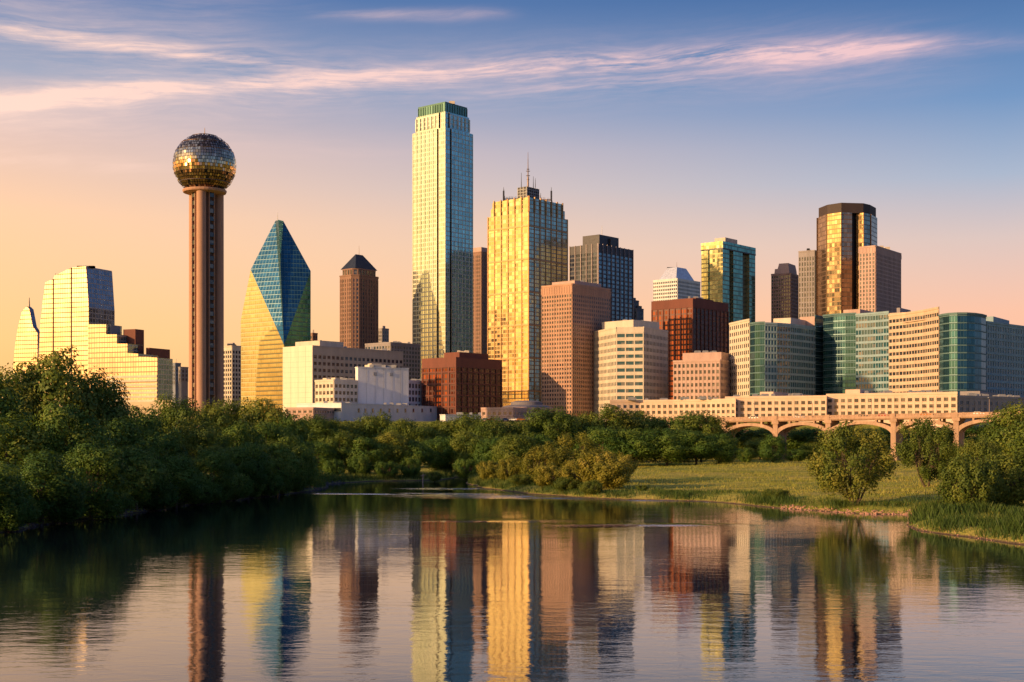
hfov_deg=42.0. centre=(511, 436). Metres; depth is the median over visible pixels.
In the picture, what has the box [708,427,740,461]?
shore tree
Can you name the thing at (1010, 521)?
reeds
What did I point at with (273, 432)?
riverside tree
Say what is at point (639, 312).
office tower
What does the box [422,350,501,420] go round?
office building
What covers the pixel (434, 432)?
shore tree
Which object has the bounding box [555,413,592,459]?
shore tree
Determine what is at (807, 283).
office tower
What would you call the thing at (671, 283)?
office tower
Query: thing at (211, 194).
shaft window
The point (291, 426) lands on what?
riverside tree
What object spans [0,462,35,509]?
riverside tree
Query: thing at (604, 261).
office tower
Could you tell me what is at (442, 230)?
skyscraper
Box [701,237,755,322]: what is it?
glass tower
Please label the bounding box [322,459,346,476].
waterside bush
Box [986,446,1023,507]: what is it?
bank shrub
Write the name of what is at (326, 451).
shore tree
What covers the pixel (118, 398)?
riverside tree
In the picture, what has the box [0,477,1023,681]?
water
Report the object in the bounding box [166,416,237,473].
riverside tree
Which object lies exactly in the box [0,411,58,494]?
riverside tree
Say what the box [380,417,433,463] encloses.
shore tree
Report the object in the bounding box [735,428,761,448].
levee tree
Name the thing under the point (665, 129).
sky
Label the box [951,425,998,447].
levee tree
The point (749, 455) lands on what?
meadow bush
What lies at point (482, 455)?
shore tree
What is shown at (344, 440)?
shore tree
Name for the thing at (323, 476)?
undergrowth
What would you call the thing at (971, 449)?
bank tree
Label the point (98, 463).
riverside tree
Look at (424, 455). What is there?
shore tree
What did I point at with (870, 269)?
window
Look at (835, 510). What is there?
shore stones
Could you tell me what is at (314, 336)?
office tower
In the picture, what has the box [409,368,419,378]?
window
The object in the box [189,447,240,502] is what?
riverside tree
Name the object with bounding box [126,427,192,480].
riverside tree
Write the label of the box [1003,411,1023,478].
bank tree
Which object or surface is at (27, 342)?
glass tower
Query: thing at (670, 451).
shore tree
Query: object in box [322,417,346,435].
levee tree
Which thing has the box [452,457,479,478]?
waterside bush
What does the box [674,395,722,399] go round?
window
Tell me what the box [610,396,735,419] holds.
riverside block
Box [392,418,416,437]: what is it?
levee tree
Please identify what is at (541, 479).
bank shrub
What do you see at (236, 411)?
riverside tree
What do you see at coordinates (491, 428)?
shore tree
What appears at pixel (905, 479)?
meadow grass
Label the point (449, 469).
waterside bush
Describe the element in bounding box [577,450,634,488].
bank shrub
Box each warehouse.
[296,401,436,420]
[355,363,408,404]
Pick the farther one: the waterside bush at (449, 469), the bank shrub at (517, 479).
the waterside bush at (449, 469)
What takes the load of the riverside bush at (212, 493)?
on the ground at (815, 493)
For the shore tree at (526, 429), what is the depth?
447.22 m
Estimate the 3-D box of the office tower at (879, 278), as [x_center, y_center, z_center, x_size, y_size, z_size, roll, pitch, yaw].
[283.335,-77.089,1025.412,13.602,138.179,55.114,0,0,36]
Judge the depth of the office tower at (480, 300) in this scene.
1352.97 m
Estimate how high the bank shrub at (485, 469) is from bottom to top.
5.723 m
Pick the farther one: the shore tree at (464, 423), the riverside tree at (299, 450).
the shore tree at (464, 423)
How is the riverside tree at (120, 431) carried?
on the ground at (815, 493)
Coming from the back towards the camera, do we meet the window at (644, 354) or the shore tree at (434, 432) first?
the window at (644, 354)
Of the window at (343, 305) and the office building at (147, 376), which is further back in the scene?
the window at (343, 305)
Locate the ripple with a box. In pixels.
[540,524,655,526]
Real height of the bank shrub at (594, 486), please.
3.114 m
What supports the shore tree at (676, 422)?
on the ground at (815, 493)
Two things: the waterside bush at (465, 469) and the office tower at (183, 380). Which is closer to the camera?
the waterside bush at (465, 469)
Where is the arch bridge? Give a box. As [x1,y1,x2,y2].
[668,411,1019,460]
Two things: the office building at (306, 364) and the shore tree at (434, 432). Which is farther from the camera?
the office building at (306, 364)
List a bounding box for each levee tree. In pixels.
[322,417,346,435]
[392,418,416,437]
[418,421,442,438]
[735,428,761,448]
[736,427,788,457]
[786,428,815,453]
[787,427,824,448]
[841,425,869,458]
[860,426,907,458]
[886,429,927,454]
[921,426,969,453]
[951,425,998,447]
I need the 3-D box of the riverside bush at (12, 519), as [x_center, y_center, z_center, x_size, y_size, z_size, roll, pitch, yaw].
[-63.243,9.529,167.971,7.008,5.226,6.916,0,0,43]
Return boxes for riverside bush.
[0,491,43,531]
[24,495,44,522]
[193,479,222,504]
[207,474,234,501]
[227,473,255,500]
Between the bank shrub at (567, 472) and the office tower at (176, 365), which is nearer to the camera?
the bank shrub at (567, 472)
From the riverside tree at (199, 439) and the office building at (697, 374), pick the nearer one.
the riverside tree at (199, 439)
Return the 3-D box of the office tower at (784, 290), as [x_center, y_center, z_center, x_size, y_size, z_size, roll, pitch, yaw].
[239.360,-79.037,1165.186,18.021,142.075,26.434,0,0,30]
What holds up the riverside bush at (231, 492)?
on the ground at (815, 493)
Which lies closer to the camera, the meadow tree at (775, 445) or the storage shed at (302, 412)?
the meadow tree at (775, 445)
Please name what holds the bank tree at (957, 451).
on the ground at (815, 493)
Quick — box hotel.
[729,307,1023,411]
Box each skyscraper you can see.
[412,101,472,378]
[487,168,567,406]
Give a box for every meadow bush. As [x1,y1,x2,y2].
[737,447,756,462]
[783,448,808,461]
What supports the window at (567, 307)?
in the office tower at (575, 314)
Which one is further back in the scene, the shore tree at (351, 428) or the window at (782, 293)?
the window at (782, 293)
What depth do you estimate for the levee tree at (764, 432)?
542.99 m
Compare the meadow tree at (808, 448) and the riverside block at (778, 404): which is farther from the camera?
the riverside block at (778, 404)
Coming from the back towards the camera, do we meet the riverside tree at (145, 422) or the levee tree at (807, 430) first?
the levee tree at (807, 430)
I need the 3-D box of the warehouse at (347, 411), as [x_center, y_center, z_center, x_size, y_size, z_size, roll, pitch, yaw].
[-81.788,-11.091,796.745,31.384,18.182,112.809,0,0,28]
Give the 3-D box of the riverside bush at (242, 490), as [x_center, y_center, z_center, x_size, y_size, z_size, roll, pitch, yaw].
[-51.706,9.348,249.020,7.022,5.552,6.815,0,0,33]
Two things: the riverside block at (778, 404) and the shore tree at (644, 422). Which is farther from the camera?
the riverside block at (778, 404)
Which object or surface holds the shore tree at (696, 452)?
on the ground at (815, 493)
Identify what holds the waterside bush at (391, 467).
on the ground at (815, 493)
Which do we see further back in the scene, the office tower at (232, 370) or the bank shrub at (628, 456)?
the office tower at (232, 370)
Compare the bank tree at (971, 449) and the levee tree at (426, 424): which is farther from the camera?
the levee tree at (426, 424)
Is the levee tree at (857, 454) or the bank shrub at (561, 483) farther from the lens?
the levee tree at (857, 454)
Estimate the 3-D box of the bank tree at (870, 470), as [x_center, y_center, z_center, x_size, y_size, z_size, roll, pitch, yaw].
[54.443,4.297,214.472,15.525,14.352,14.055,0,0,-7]
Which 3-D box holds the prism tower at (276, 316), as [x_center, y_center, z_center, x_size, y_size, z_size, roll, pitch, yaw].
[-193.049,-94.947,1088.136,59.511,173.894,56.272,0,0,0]
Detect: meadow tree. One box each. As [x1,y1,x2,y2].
[743,437,769,459]
[758,434,789,462]
[800,441,820,459]
[820,445,858,460]
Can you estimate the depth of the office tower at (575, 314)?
868.74 m
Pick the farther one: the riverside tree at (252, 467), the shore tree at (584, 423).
the shore tree at (584, 423)
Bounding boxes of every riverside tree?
[0,362,49,462]
[0,372,38,467]
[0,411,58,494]
[0,447,94,522]
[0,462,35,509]
[7,346,128,453]
[25,399,124,482]
[52,439,134,518]
[63,377,138,447]
[80,415,168,480]
[99,444,173,510]
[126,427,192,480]
[128,405,169,444]
[143,392,214,454]
[157,452,213,507]
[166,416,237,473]
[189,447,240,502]
[195,399,239,446]
[208,420,269,471]
[212,397,262,463]
[223,440,276,497]
[238,396,294,443]
[239,420,299,472]
[252,439,303,494]
[268,411,317,466]
[280,433,318,466]
[282,442,320,489]
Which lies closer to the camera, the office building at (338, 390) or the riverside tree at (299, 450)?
the riverside tree at (299, 450)
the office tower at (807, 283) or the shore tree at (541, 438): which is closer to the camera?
the shore tree at (541, 438)
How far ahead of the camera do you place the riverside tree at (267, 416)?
322.11 m
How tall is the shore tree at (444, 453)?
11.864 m
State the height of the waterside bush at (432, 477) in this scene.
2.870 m
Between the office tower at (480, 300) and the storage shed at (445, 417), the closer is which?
the storage shed at (445, 417)
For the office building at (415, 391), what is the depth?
836.92 m
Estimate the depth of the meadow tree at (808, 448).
506.73 m
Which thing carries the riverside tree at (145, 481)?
on the ground at (815, 493)
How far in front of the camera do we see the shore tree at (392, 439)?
379.27 m
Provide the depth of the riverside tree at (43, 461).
179.11 m
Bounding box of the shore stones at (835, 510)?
[476,485,1015,540]
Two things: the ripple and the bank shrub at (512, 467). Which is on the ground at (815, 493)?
the bank shrub at (512, 467)
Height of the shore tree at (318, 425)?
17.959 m
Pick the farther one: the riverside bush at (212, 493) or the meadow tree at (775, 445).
the meadow tree at (775, 445)
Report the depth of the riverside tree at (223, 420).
315.74 m
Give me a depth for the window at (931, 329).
800.33 m
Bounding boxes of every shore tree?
[297,414,346,457]
[309,439,340,473]
[316,429,364,466]
[332,420,365,467]
[338,437,392,473]
[351,410,393,461]
[368,429,412,470]
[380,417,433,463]
[393,439,437,466]
[419,435,463,471]
[423,420,453,450]
[437,412,487,442]
[449,430,486,464]
[468,436,503,467]
[472,415,511,452]
[488,433,537,463]
[497,418,541,442]
[520,432,559,465]
[523,405,583,453]
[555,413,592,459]
[570,425,631,459]
[578,403,641,446]
[604,427,663,462]
[612,409,663,459]
[645,426,694,465]
[647,415,701,461]
[675,429,727,464]
[677,410,735,461]
[698,432,745,463]
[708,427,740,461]
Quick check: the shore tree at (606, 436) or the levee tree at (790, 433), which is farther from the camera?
the levee tree at (790, 433)
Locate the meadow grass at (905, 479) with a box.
[573,457,1005,526]
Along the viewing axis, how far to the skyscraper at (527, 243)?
1011.78 m
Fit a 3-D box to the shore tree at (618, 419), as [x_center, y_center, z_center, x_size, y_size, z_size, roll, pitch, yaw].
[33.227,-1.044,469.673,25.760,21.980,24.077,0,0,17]
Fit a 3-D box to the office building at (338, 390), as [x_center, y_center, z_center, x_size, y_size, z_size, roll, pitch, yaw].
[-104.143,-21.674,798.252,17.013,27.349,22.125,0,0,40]
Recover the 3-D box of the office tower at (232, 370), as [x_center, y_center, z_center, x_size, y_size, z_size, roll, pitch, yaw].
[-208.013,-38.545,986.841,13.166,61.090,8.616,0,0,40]
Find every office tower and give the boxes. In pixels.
[173,359,180,403]
[178,367,187,406]
[224,343,240,409]
[311,330,317,340]
[339,254,378,348]
[378,326,388,342]
[473,247,486,353]
[541,280,610,416]
[569,234,633,320]
[634,298,638,319]
[635,306,643,320]
[653,267,700,300]
[771,263,797,322]
[798,248,815,318]
[858,245,901,312]
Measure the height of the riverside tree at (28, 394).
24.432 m
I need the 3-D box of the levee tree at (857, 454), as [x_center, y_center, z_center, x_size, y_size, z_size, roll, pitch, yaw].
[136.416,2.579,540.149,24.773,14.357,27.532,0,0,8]
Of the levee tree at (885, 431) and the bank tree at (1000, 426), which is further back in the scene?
the levee tree at (885, 431)
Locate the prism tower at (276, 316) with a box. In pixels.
[241,212,310,412]
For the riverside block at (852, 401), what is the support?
on the ground at (815, 493)
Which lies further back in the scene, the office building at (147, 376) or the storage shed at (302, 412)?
the office building at (147, 376)
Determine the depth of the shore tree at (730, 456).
442.46 m
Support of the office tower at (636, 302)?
on the ground at (815, 493)
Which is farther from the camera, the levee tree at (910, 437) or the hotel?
the hotel
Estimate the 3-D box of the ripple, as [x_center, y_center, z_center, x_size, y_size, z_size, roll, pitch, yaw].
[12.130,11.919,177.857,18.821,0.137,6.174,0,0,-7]
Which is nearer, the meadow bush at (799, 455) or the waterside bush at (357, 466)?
the waterside bush at (357, 466)
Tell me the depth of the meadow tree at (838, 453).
497.58 m
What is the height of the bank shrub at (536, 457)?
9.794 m
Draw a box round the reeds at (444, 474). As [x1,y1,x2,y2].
[313,468,511,487]
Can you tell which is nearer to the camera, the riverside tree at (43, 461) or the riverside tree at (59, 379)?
the riverside tree at (43, 461)
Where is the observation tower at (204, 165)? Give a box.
[173,128,235,424]
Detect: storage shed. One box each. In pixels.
[286,407,333,420]
[439,412,480,420]
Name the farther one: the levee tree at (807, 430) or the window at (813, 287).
the window at (813, 287)
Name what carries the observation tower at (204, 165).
on the ground at (815, 493)
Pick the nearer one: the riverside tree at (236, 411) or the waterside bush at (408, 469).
the riverside tree at (236, 411)
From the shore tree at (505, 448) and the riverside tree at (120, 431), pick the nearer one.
the riverside tree at (120, 431)
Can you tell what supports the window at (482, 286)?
in the office tower at (480, 300)
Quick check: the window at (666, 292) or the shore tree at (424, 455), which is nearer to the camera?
the shore tree at (424, 455)
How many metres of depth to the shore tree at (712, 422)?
481.21 m
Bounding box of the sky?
[0,0,1023,416]
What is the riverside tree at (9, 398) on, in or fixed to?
on the ground at (815, 493)
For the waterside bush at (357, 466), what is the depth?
360.42 m
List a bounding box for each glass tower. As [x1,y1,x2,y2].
[13,298,39,372]
[39,266,114,399]
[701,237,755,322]
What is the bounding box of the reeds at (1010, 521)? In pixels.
[468,478,1023,541]
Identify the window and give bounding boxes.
[193,193,213,407]
[343,305,371,348]
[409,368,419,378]
[482,286,482,353]
[542,307,609,412]
[597,354,665,413]
[654,292,699,300]
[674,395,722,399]
[730,327,937,395]
[765,326,1023,395]
[772,293,797,320]
[799,287,815,316]
[860,269,900,312]
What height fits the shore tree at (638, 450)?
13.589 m
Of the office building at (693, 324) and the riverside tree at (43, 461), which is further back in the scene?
the office building at (693, 324)
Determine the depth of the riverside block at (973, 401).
648.09 m
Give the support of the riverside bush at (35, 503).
on the ground at (815, 493)
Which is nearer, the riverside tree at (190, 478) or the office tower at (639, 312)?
the riverside tree at (190, 478)
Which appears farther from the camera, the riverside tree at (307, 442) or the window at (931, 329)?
the window at (931, 329)
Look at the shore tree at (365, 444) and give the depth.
373.61 m
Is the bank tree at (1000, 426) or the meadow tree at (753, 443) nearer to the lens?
the bank tree at (1000, 426)
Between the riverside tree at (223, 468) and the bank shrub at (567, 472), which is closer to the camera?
the riverside tree at (223, 468)
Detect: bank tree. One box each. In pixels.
[802,418,900,504]
[893,417,958,486]
[946,443,974,472]
[950,433,1010,491]
[976,398,1023,479]
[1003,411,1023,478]
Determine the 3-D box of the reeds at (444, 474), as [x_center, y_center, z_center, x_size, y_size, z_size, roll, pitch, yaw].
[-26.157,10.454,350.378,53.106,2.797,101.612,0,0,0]
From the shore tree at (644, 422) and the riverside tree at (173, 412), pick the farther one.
the shore tree at (644, 422)
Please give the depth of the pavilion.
699.27 m
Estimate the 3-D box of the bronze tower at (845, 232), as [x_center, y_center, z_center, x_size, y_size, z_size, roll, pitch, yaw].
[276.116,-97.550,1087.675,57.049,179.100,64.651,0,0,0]
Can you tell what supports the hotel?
on the ground at (815, 493)
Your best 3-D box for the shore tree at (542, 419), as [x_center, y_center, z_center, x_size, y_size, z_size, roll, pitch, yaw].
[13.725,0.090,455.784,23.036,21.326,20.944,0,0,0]
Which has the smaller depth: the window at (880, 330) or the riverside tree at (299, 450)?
the riverside tree at (299, 450)
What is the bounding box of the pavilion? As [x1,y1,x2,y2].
[481,400,566,420]
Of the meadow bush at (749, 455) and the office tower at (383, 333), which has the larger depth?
the office tower at (383, 333)
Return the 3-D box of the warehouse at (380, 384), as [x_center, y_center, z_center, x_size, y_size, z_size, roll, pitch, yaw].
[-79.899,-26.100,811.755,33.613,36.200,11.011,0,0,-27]
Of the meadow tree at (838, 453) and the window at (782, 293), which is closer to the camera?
the meadow tree at (838, 453)
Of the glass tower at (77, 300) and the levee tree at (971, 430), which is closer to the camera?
the levee tree at (971, 430)
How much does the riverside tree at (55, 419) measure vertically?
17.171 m
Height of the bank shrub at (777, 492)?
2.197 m
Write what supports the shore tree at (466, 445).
on the ground at (815, 493)
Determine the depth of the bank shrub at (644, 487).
261.50 m
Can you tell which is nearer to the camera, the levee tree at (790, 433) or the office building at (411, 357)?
the levee tree at (790, 433)
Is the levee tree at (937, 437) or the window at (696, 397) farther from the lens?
the window at (696, 397)
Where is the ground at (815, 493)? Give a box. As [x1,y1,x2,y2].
[0,421,1023,544]
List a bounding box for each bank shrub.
[475,460,506,479]
[495,454,522,481]
[508,474,534,484]
[517,443,562,481]
[531,462,563,487]
[542,431,604,474]
[553,475,579,490]
[558,459,594,488]
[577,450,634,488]
[577,479,603,493]
[602,451,638,481]
[636,485,647,490]
[761,488,790,497]
[932,453,1001,508]
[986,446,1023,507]
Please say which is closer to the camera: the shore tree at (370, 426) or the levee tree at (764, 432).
the shore tree at (370, 426)
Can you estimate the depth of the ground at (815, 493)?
279.45 m
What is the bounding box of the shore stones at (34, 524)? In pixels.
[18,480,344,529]
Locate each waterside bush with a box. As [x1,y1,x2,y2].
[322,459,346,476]
[346,455,373,476]
[372,461,399,477]
[399,456,420,476]
[428,471,441,481]
[431,463,454,471]
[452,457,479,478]
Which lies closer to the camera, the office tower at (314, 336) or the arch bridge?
the arch bridge
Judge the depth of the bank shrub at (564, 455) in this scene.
303.75 m
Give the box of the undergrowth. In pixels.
[36,467,348,521]
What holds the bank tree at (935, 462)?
on the ground at (815, 493)
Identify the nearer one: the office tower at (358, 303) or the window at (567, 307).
the window at (567, 307)
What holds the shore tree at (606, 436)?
on the ground at (815, 493)
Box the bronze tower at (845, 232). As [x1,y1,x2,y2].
[816,203,876,315]
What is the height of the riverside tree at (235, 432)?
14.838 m
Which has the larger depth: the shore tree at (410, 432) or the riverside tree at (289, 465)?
the shore tree at (410, 432)
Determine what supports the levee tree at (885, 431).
on the ground at (815, 493)
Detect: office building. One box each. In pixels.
[88,324,172,401]
[283,340,402,414]
[315,377,357,402]
[365,341,420,379]
[409,379,421,405]
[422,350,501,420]
[594,319,667,419]
[651,296,728,399]
[673,350,730,399]
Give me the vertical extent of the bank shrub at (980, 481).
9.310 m
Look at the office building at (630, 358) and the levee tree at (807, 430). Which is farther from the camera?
the office building at (630, 358)
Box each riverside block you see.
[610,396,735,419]
[725,392,826,421]
[826,389,957,430]
[958,391,1023,427]

